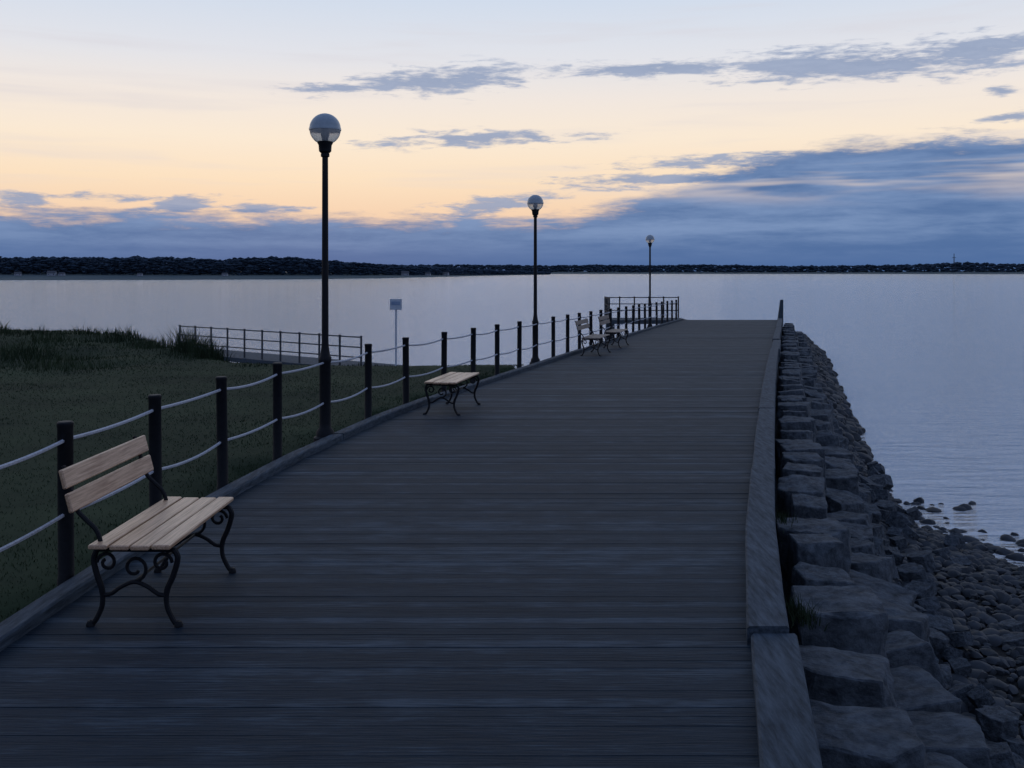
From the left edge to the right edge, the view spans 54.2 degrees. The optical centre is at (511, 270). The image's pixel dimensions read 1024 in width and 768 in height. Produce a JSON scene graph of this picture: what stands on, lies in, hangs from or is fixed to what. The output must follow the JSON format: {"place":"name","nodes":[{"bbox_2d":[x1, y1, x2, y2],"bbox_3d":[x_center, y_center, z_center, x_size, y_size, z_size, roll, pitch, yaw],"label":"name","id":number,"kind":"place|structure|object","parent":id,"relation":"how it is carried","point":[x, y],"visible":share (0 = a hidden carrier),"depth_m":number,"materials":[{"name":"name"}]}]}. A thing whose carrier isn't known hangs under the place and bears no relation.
{"place":"outdoors","nodes":[
{"label":"outdoors","id":0,"kind":"place"},
{"bbox_2d":[0,272,549,279],"bbox_3d":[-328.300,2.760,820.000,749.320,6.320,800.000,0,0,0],"label":"hill","id":1,"kind":"structure","parent":0,"point":[115,276],"depth_m":475.92,"materials":[{"name":"green plant"}]},
{"bbox_2d":[0,255,551,274],"bbox_3d":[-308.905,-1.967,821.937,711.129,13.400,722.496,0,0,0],"label":"woods","id":2,"kind":"object","parent":1,"relation":"on","point":[131,265],"visible":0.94,"depth_m":504.70,"materials":[{"name":"plant"}]},
{"bbox_2d":[0,274,1023,566],"bbox_3d":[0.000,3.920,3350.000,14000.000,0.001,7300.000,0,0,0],"label":"water","id":3,"kind":"structure","parent":0,"point":[928,368],"depth_m":74.67,"materials":[{"name":"blue liquid"}]},
{"bbox_2d":[215,349,401,365],"bbox_3d":[-8.100,4.595,35.250,10.532,3.050,1.921,0,0,39],"label":"dock","id":4,"kind":"object","parent":3,"relation":"in","point":[253,357],"visible":0.08,"depth_m":34.86,"materials":[{"name":"grey wood"}]},
{"bbox_2d":[179,325,362,365],"bbox_3d":[-8.675,2.555,34.725,10.251,1.030,0.088,0,0,39],"label":"dock railing","id":5,"kind":"object","parent":4,"relation":"on","point":[299,343],"visible":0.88,"depth_m":34.05,"materials":[{"name":"black metal"}]},
{"bbox_2d":[0,321,1023,738],"bbox_3d":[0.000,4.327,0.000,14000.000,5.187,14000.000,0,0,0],"label":"ground","id":6,"kind":"structure","parent":0,"point":[18,514],"depth_m":13.04,"materials":[{"name":"green plant"}]},
{"bbox_2d":[309,113,340,441],"bbox_3d":[-2.130,0.190,11.400,0.366,3.972,0.366,0,0,0],"label":"street lamp","id":7,"kind":"object","parent":6,"relation":"on","point":[325,130],"visible":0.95,"depth_m":11.36,"materials":[{"name":"black metal"}]},
{"bbox_2d":[0,300,676,585],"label":"rope fence","id":8,"kind":"object","parent":6,"relation":"on","point":[64,519],"visible":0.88,"depth_m":8.72,"materials":[{"name":"black wood"}]},
{"bbox_2d":[0,318,683,651],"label":"kerb","id":9,"kind":"structure","parent":6,"relation":"on","point":[18,625],"depth_m":8.59,"materials":[{"name":"grey wood"}]},
{"bbox_2d":[0,320,777,767],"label":"boardwalk","id":10,"kind":"structure","parent":6,"relation":"on","point":[542,566],"depth_m":5.74,"materials":[{"name":"grey wood"}]},
{"bbox_2d":[59,435,235,627],"bbox_3d":[-2.099,1.485,5.901,0.666,0.869,1.155,0,0,1],"label":"park bench","id":11,"kind":"object","parent":10,"relation":"on","point":[166,525],"visible":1,"depth_m":5.68,"materials":[{"name":"brown wood"}]},
{"bbox_2d":[423,372,480,415],"bbox_3d":[-0.830,1.717,14.050,0.528,0.460,1.358,0,0,11],"label":"park bench","id":12,"kind":"object","parent":10,"relation":"on","point":[451,379],"visible":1,"depth_m":13.62,"materials":[{"name":"brown wood"}]},
{"bbox_2d":[575,318,610,355],"bbox_3d":[2.033,1.648,25.018,0.666,0.869,1.502,0,0,15],"label":"park bench","id":13,"kind":"object","parent":10,"relation":"on","point":[596,337],"visible":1,"depth_m":24.77,"materials":[{"name":"brown wood"}]},
{"bbox_2d":[598,315,628,347],"bbox_3d":[2.853,1.685,28.018,0.666,0.869,1.506,0,0,15],"label":"park bench","id":14,"kind":"object","parent":10,"relation":"on","point":[615,331],"visible":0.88,"depth_m":27.75,"materials":[{"name":"brown wood"}]},
{"bbox_2d":[645,235,654,327],"bbox_3d":[5.519,0.534,40.000,0.366,3.972,0.366,0,0,0],"label":"street lamp","id":15,"kind":"object","parent":10,"relation":"on","point":[649,239],"visible":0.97,"depth_m":39.96,"materials":[{"name":"black metal"}]},
{"bbox_2d":[390,299,401,365],"bbox_3d":[-2.900,2.632,24.986,0.300,3.863,0.076,0,0,0],"label":"sign","id":16,"kind":"object","parent":6,"relation":"on","point":[395,304],"visible":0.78,"depth_m":24.95,"materials":[{"name":"white metal"}]},
{"bbox_2d":[142,325,827,630],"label":"weeds","id":17,"kind":"object","parent":6,"relation":"on","point":[204,349],"visible":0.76,"depth_m":22.63,"materials":[{"name":"green plant"}]},
{"bbox_2d":[527,195,543,363],"bbox_3d":[0.513,0.309,22.000,0.366,3.972,0.366,0,0,0],"label":"street lamp","id":18,"kind":"object","parent":6,"relation":"on","point":[535,203],"visible":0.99,"depth_m":21.95,"materials":[{"name":"black metal"}]},
{"bbox_2d":[603,318,685,339],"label":"platform","id":19,"kind":"structure","parent":6,"relation":"on","point":[614,321],"depth_m":48.70,"materials":[{"name":"grey wood"}]},
{"bbox_2d":[604,296,678,318],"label":"platform railing","id":20,"kind":"object","parent":19,"relation":"on","point":[607,303],"visible":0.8,"depth_m":51.08,"materials":[{"name":"black metal"}]},
{"bbox_2d":[745,318,822,767],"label":"kerb","id":21,"kind":"structure","parent":6,"relation":"on","point":[786,735],"depth_m":5.13,"materials":[{"name":"grey wood"}]},
{"bbox_2d":[781,354,798,362],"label":"boulder","id":22,"kind":"object","parent":6,"relation":"on","point":[790,356],"visible":0.34,"depth_m":26.13,"materials":[{"name":"stone"}]},
{"bbox_2d":[777,389,804,396],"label":"boulder","id":23,"kind":"object","parent":6,"relation":"on","point":[794,392],"visible":0.25,"depth_m":17.64,"materials":[{"name":"stone"}]},
{"bbox_2d":[779,384,802,390],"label":"boulder","id":24,"kind":"object","parent":6,"relation":"on","point":[789,387],"visible":0.19,"depth_m":18.51,"materials":[{"name":"stone"}]},
{"bbox_2d":[779,396,802,401],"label":"boulder","id":25,"kind":"object","parent":6,"relation":"on","point":[790,399],"visible":0.34,"depth_m":16.33,"materials":[{"name":"stone"}]},
{"bbox_2d":[782,378,799,384],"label":"boulder","id":26,"kind":"object","parent":6,"relation":"on","point":[787,381],"visible":0.29,"depth_m":19.22,"materials":[{"name":"stone"}]},
{"bbox_2d":[782,371,800,376],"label":"boulder","id":27,"kind":"object","parent":6,"relation":"on","point":[792,373],"visible":0.27,"depth_m":21.30,"materials":[{"name":"stone"}]},
{"bbox_2d":[777,401,810,425],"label":"boulder","id":28,"kind":"object","parent":6,"relation":"on","point":[796,406],"visible":0.43,"depth_m":15.55,"materials":[{"name":"stone"}]},
{"bbox_2d":[775,439,812,477],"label":"boulder","id":29,"kind":"object","parent":6,"relation":"on","point":[778,442],"visible":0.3,"depth_m":12.32,"materials":[{"name":"stone"}]},
{"bbox_2d":[782,410,806,416],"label":"boulder","id":30,"kind":"object","parent":6,"relation":"on","point":[794,413],"visible":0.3,"depth_m":14.89,"materials":[{"name":"stone"}]},
{"bbox_2d":[777,417,811,438],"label":"boulder","id":31,"kind":"object","parent":6,"relation":"on","point":[803,423],"visible":0.47,"depth_m":13.58,"materials":[{"name":"stone"}]},
{"bbox_2d":[780,430,812,440],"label":"boulder","id":32,"kind":"object","parent":6,"relation":"on","point":[796,434],"visible":0.45,"depth_m":12.98,"materials":[{"name":"stone"}]},
{"bbox_2d":[776,474,824,517],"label":"boulder","id":33,"kind":"object","parent":6,"relation":"on","point":[788,486],"visible":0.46,"depth_m":9.46,"materials":[{"name":"stone"}]},
{"bbox_2d":[780,452,823,476],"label":"boulder","id":34,"kind":"object","parent":6,"relation":"on","point":[804,458],"visible":0.38,"depth_m":10.87,"materials":[{"name":"stone"}]},
{"bbox_2d":[778,442,825,489],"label":"boulder","id":35,"kind":"object","parent":6,"relation":"on","point":[811,447],"visible":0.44,"depth_m":11.49,"materials":[{"name":"stone"}]},
{"bbox_2d":[782,462,822,476],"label":"boulder","id":36,"kind":"object","parent":6,"relation":"on","point":[811,470],"visible":0.37,"depth_m":10.23,"materials":[{"name":"stone"}]},
{"bbox_2d":[790,493,827,518],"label":"boulder","id":37,"kind":"object","parent":6,"relation":"on","point":[805,506],"visible":0.56,"depth_m":8.85,"materials":[{"name":"stone"}]},
{"bbox_2d":[802,368,816,376],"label":"boulder","id":38,"kind":"object","parent":6,"relation":"on","point":[809,371],"visible":0.27,"depth_m":27.05,"materials":[{"name":"stone"}]},
{"bbox_2d":[775,517,851,585],"bbox_3d":[2.494,2.364,8.249,0.606,0.580,0.574,-2,-1,7],"label":"boulder","id":39,"kind":"object","parent":6,"relation":"on","point":[835,528],"visible":0.38,"depth_m":8.13,"materials":[{"name":"stone"}]},
{"bbox_2d":[787,534,843,589],"bbox_3d":[2.310,2.257,7.605,0.371,0.466,0.498,1,-5,7],"label":"boulder","id":40,"kind":"object","parent":6,"relation":"on","point":[824,550],"visible":0.49,"depth_m":7.44,"materials":[{"name":"stone"}]},
{"bbox_2d":[804,389,827,402],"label":"boulder","id":41,"kind":"object","parent":6,"relation":"on","point":[812,394],"visible":0.26,"depth_m":21.38,"materials":[{"name":"stone"}]},
{"bbox_2d":[807,400,830,409],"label":"boulder","id":42,"kind":"object","parent":6,"relation":"on","point":[817,405],"visible":0.29,"depth_m":19.25,"materials":[{"name":"stone"}]},
{"bbox_2d":[787,562,856,618],"bbox_3d":[2.179,2.318,7.024,0.393,0.424,0.440,4,2,0],"label":"boulder","id":43,"kind":"object","parent":6,"relation":"on","point":[804,574],"visible":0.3,"depth_m":6.98,"materials":[{"name":"stone"}]},
{"bbox_2d":[811,409,833,433],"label":"boulder","id":44,"kind":"object","parent":6,"relation":"on","point":[826,415],"visible":0.25,"depth_m":17.93,"materials":[{"name":"stone"}]},
{"bbox_2d":[816,421,832,433],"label":"boulder","id":45,"kind":"object","parent":6,"relation":"on","point":[822,425],"visible":0.2,"depth_m":16.68,"materials":[{"name":"stone"}]},
{"bbox_2d":[816,434,839,446],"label":"boulder","id":46,"kind":"object","parent":6,"relation":"on","point":[829,440],"visible":0.27,"depth_m":14.72,"materials":[{"name":"stone"}]},
{"bbox_2d":[822,446,853,462],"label":"boulder","id":47,"kind":"object","parent":6,"relation":"on","point":[835,451],"visible":0.18,"depth_m":14.07,"materials":[{"name":"stone"}]},
{"bbox_2d":[782,416,816,441],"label":"boulder","id":48,"kind":"object","parent":47,"relation":"on","point":[813,421],"visible":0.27,"depth_m":14.32,"materials":[{"name":"stone"}]},
{"bbox_2d":[789,585,888,658],"bbox_3d":[2.002,2.273,6.168,0.567,0.523,0.578,0,3,5],"label":"boulder","id":49,"kind":"object","parent":6,"relation":"on","point":[854,618],"visible":0.44,"depth_m":5.95,"materials":[{"name":"stone"}]},
{"bbox_2d":[825,487,862,501],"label":"boulder","id":50,"kind":"object","parent":6,"relation":"on","point":[830,490],"visible":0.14,"depth_m":11.60,"materials":[{"name":"stone"}]},
{"bbox_2d":[799,645,897,707],"bbox_3d":[1.760,2.288,5.328,0.554,0.435,0.499,2,-2,18],"label":"boulder","id":51,"kind":"object","parent":6,"relation":"on","point":[835,677],"visible":0.56,"depth_m":5.15,"materials":[{"name":"stone"}]},
{"bbox_2d":[827,511,876,555],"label":"boulder","id":52,"kind":"object","parent":6,"relation":"on","point":[852,517],"visible":0.2,"depth_m":10.31,"materials":[{"name":"stone"}]},
{"bbox_2d":[809,699,926,767],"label":"boulder","id":53,"kind":"object","parent":6,"relation":"on","point":[861,737],"visible":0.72,"depth_m":4.36,"materials":[{"name":"stone"}]},
{"bbox_2d":[863,501,881,523],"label":"boulder","id":54,"kind":"object","parent":6,"relation":"on","point":[874,509],"visible":0.28,"depth_m":12.49,"materials":[{"name":"stone"}]},
{"bbox_2d":[825,456,858,475],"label":"boulder","id":55,"kind":"object","parent":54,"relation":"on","point":[832,463],"visible":0.16,"depth_m":12.76,"materials":[{"name":"stone"}]},
{"bbox_2d":[873,536,884,555],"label":"boulder","id":56,"kind":"object","parent":6,"relation":"on","point":[879,545],"visible":0.23,"depth_m":11.21,"materials":[{"name":"stone"}]},
{"bbox_2d":[850,569,916,607],"bbox_3d":[2.817,2.770,7.929,0.730,0.546,0.597,11,8,38],"label":"boulder","id":57,"kind":"object","parent":6,"relation":"on","point":[882,589],"visible":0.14,"depth_m":7.95,"materials":[{"name":"stone"}]},
{"bbox_2d":[886,527,903,536],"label":"boulder","id":58,"kind":"object","parent":6,"relation":"on","point":[893,531],"visible":0.67,"depth_m":13.40,"materials":[{"name":"stone"}]},
{"bbox_2d":[878,598,929,642],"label":"boulder","id":59,"kind":"object","parent":6,"relation":"on","point":[905,617],"visible":0.23,"depth_m":7.08,"materials":[{"name":"stone"}]},
{"bbox_2d":[901,523,919,540],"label":"boulder","id":60,"kind":"object","parent":6,"relation":"on","point":[909,532],"visible":0.68,"depth_m":13.56,"materials":[{"name":"stone"}]},
{"bbox_2d":[799,333,1023,767],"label":"cobbles","id":61,"kind":"object","parent":6,"relation":"on","point":[986,569],"visible":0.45,"depth_m":11.78,"materials":[{"name":"grey stone"}]},
{"bbox_2d":[825,468,859,495],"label":"boulder","id":62,"kind":"object","parent":61,"relation":"on","point":[843,479],"visible":0.31,"depth_m":11.91,"materials":[{"name":"stone"}]},
{"bbox_2d":[825,493,863,513],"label":"boulder","id":63,"kind":"object","parent":61,"relation":"on","point":[836,502],"visible":0.38,"depth_m":10.89,"materials":[{"name":"stone"}]},
{"bbox_2d":[840,522,875,552],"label":"boulder","id":64,"kind":"object","parent":61,"relation":"on","point":[861,531],"visible":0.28,"depth_m":9.80,"materials":[{"name":"stone"}]},
{"bbox_2d":[850,538,874,554],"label":"boulder","id":65,"kind":"object","parent":61,"relation":"on","point":[861,545],"visible":0.23,"depth_m":9.20,"materials":[{"name":"stone"}]},
{"bbox_2d":[850,552,892,582],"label":"boulder","id":66,"kind":"object","parent":61,"relation":"on","point":[879,567],"visible":0.24,"depth_m":8.51,"materials":[{"name":"stone"}]},
{"bbox_2d":[866,483,882,489],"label":"boulder","id":67,"kind":"object","parent":61,"relation":"on","point":[875,486],"visible":0.38,"depth_m":16.16,"materials":[{"name":"stone"}]},
{"bbox_2d":[867,474,885,486],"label":"boulder","id":68,"kind":"object","parent":61,"relation":"on","point":[878,479],"visible":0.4,"depth_m":16.64,"materials":[{"name":"stone"}]},
{"bbox_2d":[871,523,882,538],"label":"boulder","id":69,"kind":"object","parent":61,"relation":"on","point":[877,530],"visible":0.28,"depth_m":11.56,"materials":[{"name":"stone"}]},
{"bbox_2d":[873,490,890,500],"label":"boulder","id":70,"kind":"object","parent":61,"relation":"on","point":[882,494],"visible":0.59,"depth_m":15.54,"materials":[{"name":"stone"}]},
{"bbox_2d":[874,499,895,510],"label":"boulder","id":71,"kind":"object","parent":61,"relation":"on","point":[885,505],"visible":0.47,"depth_m":14.68,"materials":[{"name":"stone"}]},
{"bbox_2d":[879,474,893,489],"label":"boulder","id":72,"kind":"object","parent":61,"relation":"on","point":[889,483],"visible":0.32,"depth_m":16.91,"materials":[{"name":"stone"}]},
{"bbox_2d":[881,555,898,579],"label":"boulder","id":73,"kind":"object","parent":61,"relation":"on","point":[895,574],"visible":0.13,"depth_m":10.42,"materials":[{"name":"stone"}]},
{"bbox_2d":[887,549,904,565],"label":"boulder","id":74,"kind":"object","parent":61,"relation":"on","point":[899,557],"visible":0.64,"depth_m":12.06,"materials":[{"name":"stone"}]},
{"bbox_2d":[889,536,906,548],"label":"boulder","id":75,"kind":"object","parent":61,"relation":"on","point":[899,542],"visible":0.89,"depth_m":12.94,"materials":[{"name":"stone"}]},
{"bbox_2d":[885,511,914,527],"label":"boulder","id":76,"kind":"object","parent":61,"relation":"on","point":[892,517],"visible":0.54,"depth_m":14.10,"materials":[{"name":"stone"}]},
{"bbox_2d":[889,514,912,527],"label":"boulder","id":77,"kind":"object","parent":61,"relation":"on","point":[900,520],"visible":0.57,"depth_m":13.79,"materials":[{"name":"stone"}]},
{"bbox_2d":[897,563,927,581],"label":"boulder","id":78,"kind":"object","parent":61,"relation":"on","point":[908,572],"visible":0.56,"depth_m":11.40,"materials":[{"name":"stone"}]},
{"bbox_2d":[905,506,920,519],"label":"boulder","id":79,"kind":"object","parent":61,"relation":"on","point":[913,513],"visible":0.92,"depth_m":15.26,"materials":[{"name":"stone"}]},
{"bbox_2d":[906,549,935,572],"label":"boulder","id":80,"kind":"object","parent":61,"relation":"on","point":[925,559],"visible":0.78,"depth_m":11.87,"materials":[{"name":"stone"}]},
{"bbox_2d":[910,578,936,595],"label":"boulder","id":81,"kind":"object","parent":61,"relation":"on","point":[930,580],"visible":0.27,"depth_m":11.15,"materials":[{"name":"stone"}]},
{"bbox_2d":[914,597,941,610],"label":"boulder","id":82,"kind":"object","parent":61,"relation":"on","point":[930,603],"visible":0.48,"depth_m":10.46,"materials":[{"name":"stone"}]},
{"bbox_2d":[923,613,954,635],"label":"boulder","id":83,"kind":"object","parent":61,"relation":"on","point":[944,625],"visible":0.34,"depth_m":9.86,"materials":[{"name":"stone"}]},
{"bbox_2d":[929,627,948,657],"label":"boulder","id":84,"kind":"object","parent":61,"relation":"on","point":[939,640],"visible":0.27,"depth_m":9.24,"materials":[{"name":"stone"}]},
{"bbox_2d":[939,664,952,686],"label":"boulder","id":85,"kind":"object","parent":61,"relation":"on","point":[946,672],"visible":0.23,"depth_m":8.52,"materials":[{"name":"stone"}]},
{"bbox_2d":[943,535,959,548],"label":"boulder","id":86,"kind":"object","parent":61,"relation":"on","point":[949,540],"visible":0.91,"depth_m":13.61,"materials":[{"name":"stone"}]},
{"bbox_2d":[949,532,965,549],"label":"boulder","id":87,"kind":"object","parent":61,"relation":"on","point":[962,541],"visible":0.52,"depth_m":13.71,"materials":[{"name":"stone"}]},
{"bbox_2d":[948,657,971,677],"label":"boulder","id":88,"kind":"object","parent":61,"relation":"on","point":[961,666],"visible":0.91,"depth_m":8.70,"materials":[{"name":"stone"}]},
{"bbox_2d":[948,683,973,709],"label":"boulder","id":89,"kind":"object","parent":61,"relation":"on","point":[959,690],"visible":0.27,"depth_m":8.27,"materials":[{"name":"stone"}]},
{"bbox_2d":[947,631,974,646],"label":"boulder","id":90,"kind":"object","parent":61,"relation":"on","point":[960,639],"visible":0.97,"depth_m":9.46,"materials":[{"name":"stone"}]},
{"bbox_2d":[966,683,995,708],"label":"boulder","id":91,"kind":"object","parent":61,"relation":"on","point":[978,695],"visible":0.84,"depth_m":8.07,"materials":[{"name":"stone"}]},
{"bbox_2d":[975,706,1018,742],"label":"boulder","id":92,"kind":"object","parent":61,"relation":"on","point":[994,722],"visible":0.8,"depth_m":7.60,"materials":[{"name":"stone"}]},
{"bbox_2d":[1001,632,1023,646],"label":"boulder","id":93,"kind":"object","parent":61,"relation":"on","point":[1016,639],"visible":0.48,"depth_m":9.82,"materials":[{"name":"stone"}]},
{"bbox_2d":[885,629,945,688],"bbox_3d":[2.561,2.650,6.697,0.557,0.351,0.372,-10,-6,-8],"label":"boulder","id":94,"kind":"object","parent":6,"relation":"on","point":[903,647],"visible":0.42,"depth_m":6.56,"materials":[{"name":"stone"}]},
{"bbox_2d":[904,580,934,599],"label":"boulder","id":95,"kind":"object","parent":6,"relation":"on","point":[923,589],"visible":0.4,"depth_m":10.74,"materials":[{"name":"stone"}]},
{"bbox_2d":[890,665,961,713],"bbox_3d":[2.301,2.740,6.020,0.679,0.506,0.574,-5,3,-8],"label":"boulder","id":96,"kind":"object","parent":6,"relation":"on","point":[916,688],"visible":0.17,"depth_m":5.89,"materials":[{"name":"stone"}]},
{"bbox_2d":[932,547,952,556],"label":"boulder","id":97,"kind":"object","parent":6,"relation":"on","point":[940,551],"visible":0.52,"depth_m":12.98,"materials":[{"name":"stone"}]},
{"bbox_2d":[926,752,967,767],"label":"boulder","id":98,"kind":"object","parent":6,"relation":"on","point":[936,760],"visible":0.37,"depth_m":4.99,"materials":[{"name":"stone"}]},
{"bbox_2d":[907,711,991,767],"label":"boulder","id":99,"kind":"object","parent":6,"relation":"on","point":[959,737],"visible":0.48,"depth_m":5.28,"materials":[{"name":"stone"}]},
{"bbox_2d":[940,646,962,660],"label":"boulder","id":100,"kind":"object","parent":6,"relation":"on","point":[947,653],"visible":0.72,"depth_m":9.07,"materials":[{"name":"stone"}]},
{"bbox_2d":[987,742,1017,767],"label":"boulder","id":101,"kind":"object","parent":6,"relation":"on","point":[1000,751],"visible":0.46,"depth_m":7.04,"materials":[{"name":"stone"}]},
{"bbox_2d":[995,619,1023,631],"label":"boulder","id":102,"kind":"object","parent":6,"relation":"on","point":[1011,625],"visible":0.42,"depth_m":10.26,"materials":[{"name":"stone"}]},
{"bbox_2d":[998,736,1023,755],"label":"boulder","id":103,"kind":"object","parent":6,"relation":"on","point":[1016,745],"visible":0.36,"depth_m":7.38,"materials":[{"name":"stone"}]},
{"bbox_2d":[1012,752,1023,765],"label":"boulder","id":104,"kind":"object","parent":6,"relation":"on","point":[1018,759],"visible":0.22,"depth_m":7.25,"materials":[{"name":"stone"}]},
{"bbox_2d":[0,0,1023,271],"label":"sky","id":105,"kind":"structure","parent":0,"point":[791,133],"materials":[{"name":"blue"}]},
{"bbox_2d":[462,271,1023,273],"bbox_3d":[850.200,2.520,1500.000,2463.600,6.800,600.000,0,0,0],"label":"hill","id":106,"kind":"structure","parent":0,"point":[873,272],"depth_m":1319.94,"materials":[{"name":"plant"}]},
{"bbox_2d":[345,261,1023,272],"bbox_3d":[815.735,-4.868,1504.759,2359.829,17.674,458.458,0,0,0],"label":"woods","id":107,"kind":"object","parent":106,"relation":"on","point":[967,266],"visible":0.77,"depth_m":1398.30,"materials":[{"name":"plant"}]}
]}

